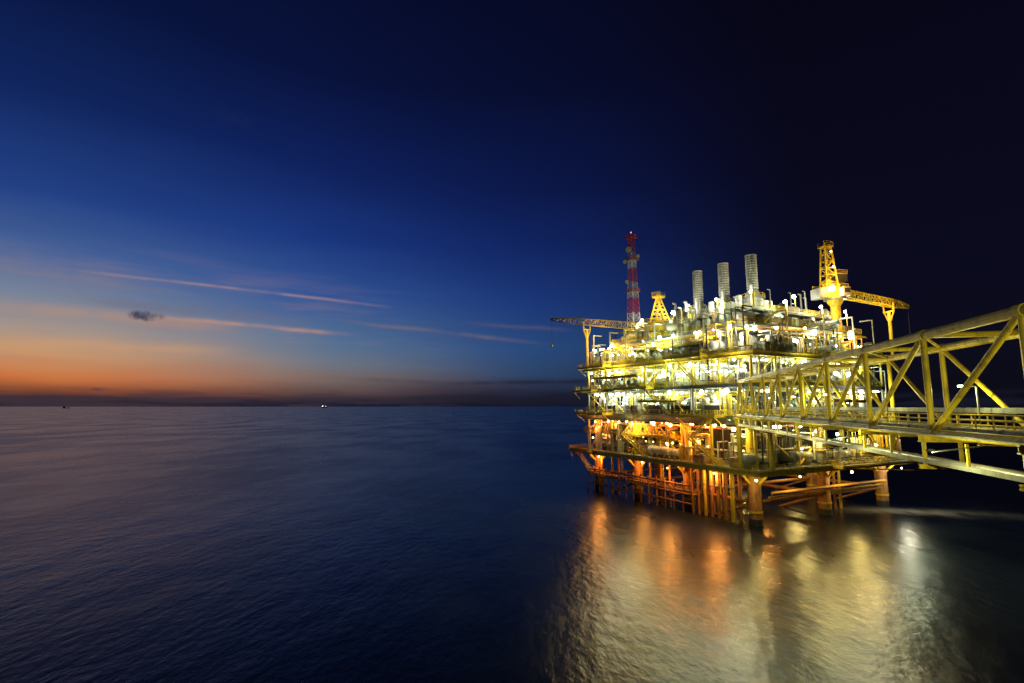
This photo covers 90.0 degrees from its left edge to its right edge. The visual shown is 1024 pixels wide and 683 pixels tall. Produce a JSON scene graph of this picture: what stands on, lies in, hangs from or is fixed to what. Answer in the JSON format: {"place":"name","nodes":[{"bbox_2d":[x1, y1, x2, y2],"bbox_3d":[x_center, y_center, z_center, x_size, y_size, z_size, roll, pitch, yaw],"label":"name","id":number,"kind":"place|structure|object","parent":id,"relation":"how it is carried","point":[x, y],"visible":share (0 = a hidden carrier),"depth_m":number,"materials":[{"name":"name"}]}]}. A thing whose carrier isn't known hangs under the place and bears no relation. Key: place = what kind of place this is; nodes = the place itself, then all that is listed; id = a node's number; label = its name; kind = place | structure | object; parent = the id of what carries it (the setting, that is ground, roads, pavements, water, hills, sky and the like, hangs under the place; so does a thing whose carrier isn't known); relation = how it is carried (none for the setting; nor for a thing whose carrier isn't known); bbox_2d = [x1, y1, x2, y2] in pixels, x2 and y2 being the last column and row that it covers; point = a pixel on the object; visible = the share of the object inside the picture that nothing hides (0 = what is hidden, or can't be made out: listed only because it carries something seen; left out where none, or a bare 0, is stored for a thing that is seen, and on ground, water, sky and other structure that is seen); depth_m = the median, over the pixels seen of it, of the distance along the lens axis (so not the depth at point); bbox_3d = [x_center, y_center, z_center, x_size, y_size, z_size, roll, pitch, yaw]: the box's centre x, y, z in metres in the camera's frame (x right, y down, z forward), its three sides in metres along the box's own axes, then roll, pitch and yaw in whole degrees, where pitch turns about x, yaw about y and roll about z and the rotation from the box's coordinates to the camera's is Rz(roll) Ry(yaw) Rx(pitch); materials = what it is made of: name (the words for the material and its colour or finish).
{"place":"outdoors","nodes":[
{"label":"outdoors","id":0,"kind":"place"},
{"bbox_2d":[0,407,1023,682],"bbox_3d":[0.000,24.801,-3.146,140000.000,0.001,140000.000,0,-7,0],"label":"sea","id":1,"kind":"structure","parent":0,"point":[322,545],"depth_m":83.22,"materials":[{"name":"liquid"}]},
{"bbox_2d":[568,289,920,525],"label":"offshore platform","id":2,"kind":"structure","parent":1,"relation":"in","point":[677,390],"depth_m":125.39,"materials":[{"name":"yellow paint"}]},
{"bbox_2d":[550,291,672,365],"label":"pedestal crane","id":3,"kind":"object","parent":2,"relation":"on","point":[657,297],"visible":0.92,"depth_m":143.57,"materials":[{"name":"yellow paint"}]},
{"bbox_2d":[623,232,640,328],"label":"communications tower","id":4,"kind":"structure","parent":2,"relation":"on","point":[632,261],"depth_m":158.22,"materials":[{"name":"red metal"}]},
{"bbox_2d":[683,270,706,315],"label":"exhaust stack","id":5,"kind":"object","parent":2,"relation":"on","point":[697,276],"visible":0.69,"depth_m":151.96,"materials":[{"name":"grey metal"}]},
{"bbox_2d":[708,262,734,313],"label":"exhaust stack","id":6,"kind":"object","parent":2,"relation":"on","point":[723,280],"visible":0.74,"depth_m":143.67,"materials":[{"name":"grey metal"}]},
{"bbox_2d":[736,254,772,309],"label":"exhaust stack","id":7,"kind":"object","parent":2,"relation":"on","point":[751,271],"visible":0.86,"depth_m":135.47,"materials":[{"name":"grey metal"}]},
{"bbox_2d":[810,242,909,354],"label":"pedestal crane","id":8,"kind":"object","parent":2,"relation":"on","point":[834,297],"visible":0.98,"depth_m":133.62,"materials":[{"name":"yellow paint"}]},
{"bbox_2d":[728,303,1023,490],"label":"truss footbridge","id":9,"kind":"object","parent":2,"relation":"attached to","point":[943,428],"visible":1,"depth_m":43.73,"materials":[{"name":"yellow paint"}]},
{"bbox_2d":[0,0,1023,406],"label":"sky","id":10,"kind":"structure","parent":0,"point":[204,203],"materials":[{"name":"blue"}]}
]}

